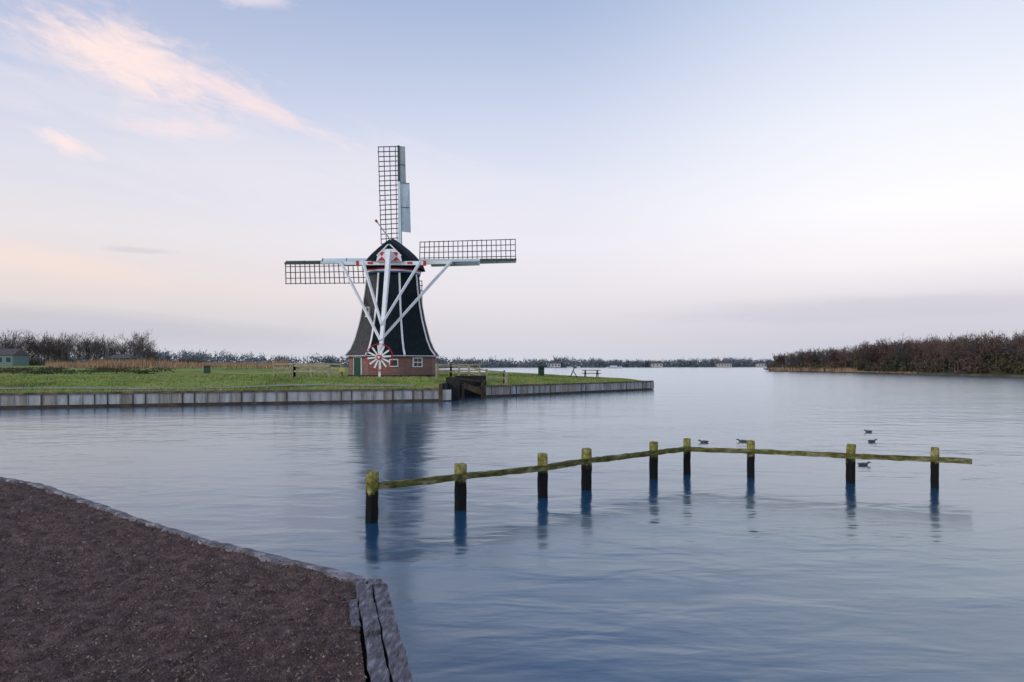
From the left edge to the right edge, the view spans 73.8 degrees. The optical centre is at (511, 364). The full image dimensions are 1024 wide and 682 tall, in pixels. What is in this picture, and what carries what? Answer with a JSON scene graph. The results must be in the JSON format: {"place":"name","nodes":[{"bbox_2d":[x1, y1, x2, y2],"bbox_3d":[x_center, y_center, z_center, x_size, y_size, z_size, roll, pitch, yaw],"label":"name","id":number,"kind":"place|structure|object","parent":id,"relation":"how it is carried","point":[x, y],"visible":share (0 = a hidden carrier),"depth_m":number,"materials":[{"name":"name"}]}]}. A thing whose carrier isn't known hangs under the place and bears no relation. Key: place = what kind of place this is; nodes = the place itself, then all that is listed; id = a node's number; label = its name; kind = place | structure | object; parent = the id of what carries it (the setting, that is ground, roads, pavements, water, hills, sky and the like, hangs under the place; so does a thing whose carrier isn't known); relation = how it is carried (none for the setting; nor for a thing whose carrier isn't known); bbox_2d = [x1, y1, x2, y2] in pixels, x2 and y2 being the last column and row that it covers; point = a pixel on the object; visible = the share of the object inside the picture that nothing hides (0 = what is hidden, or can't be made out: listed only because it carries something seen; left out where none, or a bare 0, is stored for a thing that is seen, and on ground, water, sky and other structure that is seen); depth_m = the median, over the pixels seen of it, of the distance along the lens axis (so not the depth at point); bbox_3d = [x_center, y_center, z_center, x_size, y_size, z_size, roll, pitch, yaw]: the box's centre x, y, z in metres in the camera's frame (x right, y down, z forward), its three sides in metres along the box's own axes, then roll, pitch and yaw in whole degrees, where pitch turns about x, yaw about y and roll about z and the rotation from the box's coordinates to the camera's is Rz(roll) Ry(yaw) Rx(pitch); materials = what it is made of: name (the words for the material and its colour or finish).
{"place":"outdoors","nodes":[
{"label":"outdoors","id":0,"kind":"place"},
{"bbox_2d":[0,477,366,681],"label":"soil path","id":1,"kind":"structure","parent":0,"point":[138,536],"depth_m":4.97,"materials":[{"name":"brown soil"}]},
{"bbox_2d":[0,366,645,392],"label":"grass ground","id":2,"kind":"structure","parent":0,"point":[218,371],"depth_m":47.73,"materials":[{"name":"green plant"}]},
{"bbox_2d":[0,355,28,365],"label":"walls","id":3,"kind":"structure","parent":2,"relation":"on","point":[19,360],"depth_m":178.00,"materials":[{"name":"teal paint"}]},
{"bbox_2d":[0,349,29,354],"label":"roof","id":4,"kind":"structure","parent":3,"relation":"on","point":[12,352],"depth_m":179.04,"materials":[{"name":"tile"}]},
{"bbox_2d":[0,366,175,374],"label":"shrubs","id":5,"kind":"object","parent":2,"relation":"on","point":[43,370],"visible":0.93,"depth_m":77.76,"materials":[{"name":"green plant"}]},
{"bbox_2d":[0,328,203,365],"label":"bare trees row","id":6,"kind":"object","parent":2,"relation":"on","point":[46,347],"visible":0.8,"depth_m":197.41,"materials":[{"name":"brown plant"}]},
{"bbox_2d":[109,355,136,361],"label":"garden shed","id":7,"kind":"structure","parent":2,"relation":"on","point":[124,357],"depth_m":163.83,"materials":[{"name":"paint"}]},
{"bbox_2d":[203,365,210,372],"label":"litter bin","id":8,"kind":"object","parent":2,"relation":"on","point":[207,368],"visible":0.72,"depth_m":74.75,"materials":[{"name":"green metal"}]},
{"bbox_2d":[0,384,414,388],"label":"footpath","id":9,"kind":"structure","parent":2,"relation":"on","point":[204,387],"depth_m":42.54,"materials":[{"name":"grey concrete"}]},
{"bbox_2d":[273,362,342,376],"bbox_3d":[-15.651,0.533,52.236,5.476,1.338,0.181,0,0,5],"label":"wooden fence","id":10,"kind":"object","parent":2,"relation":"on","point":[307,368],"visible":0.77,"depth_m":52.17,"materials":[{"name":"brown wood"}]},
{"bbox_2d":[292,364,329,376],"bbox_3d":[-16.002,0.598,51.412,1.811,1.201,6.501,0,0,-42],"label":"wooden fence","id":11,"kind":"object","parent":2,"relation":"on","point":[294,370],"visible":0.82,"depth_m":49.83,"materials":[{"name":"brown wood"}]},
{"bbox_2d":[0,380,653,408],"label":"quay wall","id":12,"kind":"structure","parent":2,"relation":"on","point":[118,399],"depth_m":40.92,"materials":[{"name":"grey concrete"}]},
{"bbox_2d":[339,368,344,375],"bbox_3d":[-12.600,0.622,50.587,0.420,0.700,0.105,0,0,0],"label":"information sign","id":13,"kind":"object","parent":2,"relation":"on","point":[341,370],"visible":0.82,"depth_m":50.53,"materials":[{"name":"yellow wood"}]},
{"bbox_2d":[284,145,515,376],"bbox_3d":[-9.660,-8.725,55.275,20.100,20.450,8.950,0,0,0],"label":"windmill","id":14,"kind":"object","parent":2,"relation":"on","point":[392,338],"visible":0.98,"depth_m":54.08,"materials":[{"name":"black paint"}]},
{"bbox_2d":[348,307,434,376],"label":"windows and door","id":15,"kind":"structure","parent":14,"relation":"in","point":[357,361],"depth_m":53.38,"materials":[{"name":"white paint"}]},
{"bbox_2d":[437,363,480,375],"bbox_3d":[-4.248,0.563,54.687,3.480,1.274,0.182,0,0,-7],"label":"wooden fence","id":16,"kind":"object","parent":2,"relation":"on","point":[459,364],"visible":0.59,"depth_m":54.63,"materials":[{"name":"brown wood"}]},
{"bbox_2d":[439,375,485,400],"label":"sluice gate","id":17,"kind":"structure","parent":2,"relation":"on","point":[462,386],"depth_m":48.25,"materials":[{"name":"brown wood"}]},
{"bbox_2d":[435,364,507,384],"bbox_3d":[-3.068,0.918,51.893,5.357,1.863,2.465,0,0,-3],"label":"wooden fence","id":18,"kind":"object","parent":2,"relation":"on","point":[505,377],"visible":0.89,"depth_m":52.52,"materials":[{"name":"brown wood"}]},
{"bbox_2d":[44,357,919,373],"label":"reed bed","id":19,"kind":"object","parent":2,"relation":"on","point":[153,364],"visible":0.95,"depth_m":112.15,"materials":[{"name":"brown plant"}]},
{"bbox_2d":[538,366,544,375],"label":"litter bin","id":20,"kind":"object","parent":2,"relation":"on","point":[540,370],"visible":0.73,"depth_m":68.72,"materials":[{"name":"green metal"}]},
{"bbox_2d":[582,370,600,377],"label":"picnic table","id":21,"kind":"object","parent":2,"relation":"on","point":[585,373],"visible":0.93,"depth_m":67.62,"materials":[{"name":"wood"}]},
{"bbox_2d":[0,367,1023,681],"bbox_3d":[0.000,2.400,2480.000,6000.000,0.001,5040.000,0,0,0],"label":"lake water","id":22,"kind":"structure","parent":0,"point":[718,567],"depth_m":11.04,"materials":[{"name":"blue liquid"}]},
{"bbox_2d":[0,477,387,587],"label":"bank edge curb","id":23,"kind":"structure","parent":22,"relation":"in","point":[344,575],"depth_m":6.67,"materials":[{"name":"grey stone"}]},
{"bbox_2d":[349,578,412,681],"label":"timber edging","id":24,"kind":"object","parent":22,"relation":"in","point":[384,656],"visible":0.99,"depth_m":4.49,"materials":[{"name":"grey wood"}]},
{"bbox_2d":[365,438,971,523],"bbox_3d":[2.903,2.601,13.135,11.336,1.997,3.174,0,0,-14],"label":"lake fence","id":25,"kind":"object","parent":22,"relation":"in","point":[460,476],"visible":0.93,"depth_m":13.04,"materials":[{"name":"brown wood"}]},
{"bbox_2d":[858,461,870,465],"bbox_3d":[8.354,2.367,16.181,0.338,0.127,0.155,0,0,0],"label":"duck","id":26,"kind":"object","parent":22,"relation":"on","point":[863,464],"visible":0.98,"depth_m":16.14},
{"bbox_2d":[0,0,1023,363],"label":"sky","id":27,"kind":"structure","parent":0,"point":[669,179],"materials":[{"name":"blue"}]},
{"bbox_2d":[339,364,796,367],"bbox_3d":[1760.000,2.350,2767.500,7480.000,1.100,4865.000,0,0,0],"label":"shore ground","id":28,"kind":"structure","parent":0,"point":[523,367],"depth_m":474.59,"materials":[{"name":"green plant"}]},
{"bbox_2d":[30,346,947,367],"bbox_3d":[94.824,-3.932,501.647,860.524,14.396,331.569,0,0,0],"label":"distant tree line","id":29,"kind":"object","parent":28,"relation":"on","point":[592,362],"visible":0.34,"depth_m":479.79,"materials":[{"name":"plant"}]},
{"bbox_2d":[547,363,560,366],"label":"walls","id":30,"kind":"structure","parent":28,"relation":"on","point":[553,364],"depth_m":484.50,"materials":[{"name":"white paint"}]},
{"bbox_2d":[716,364,731,366],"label":"walls","id":31,"kind":"structure","parent":28,"relation":"on","point":[717,365],"depth_m":544.50,"materials":[{"name":"white paint"}]},
{"bbox_2d":[716,362,731,363],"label":"roof","id":32,"kind":"structure","parent":31,"relation":"on","point":[723,363],"depth_m":546.26,"materials":[{"name":"tile"}]},
{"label":"walls","id":33,"kind":"object","parent":28,"relation":"on","visible":0},
{"bbox_2d":[650,361,662,363],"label":"roof","id":34,"kind":"structure","parent":33,"relation":"on","point":[655,362],"depth_m":518.09,"materials":[{"name":"tile"}]},
{"bbox_2d":[784,370,1023,376],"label":"wooded shore ground","id":35,"kind":"structure","parent":0,"point":[1007,374],"depth_m":149.32,"materials":[{"name":"soil"}]},
{"bbox_2d":[763,330,1023,374],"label":"bare woodland","id":36,"kind":"object","parent":35,"relation":"on","point":[998,355],"visible":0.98,"depth_m":164.53,"materials":[{"name":"brown plant"}]}
]}

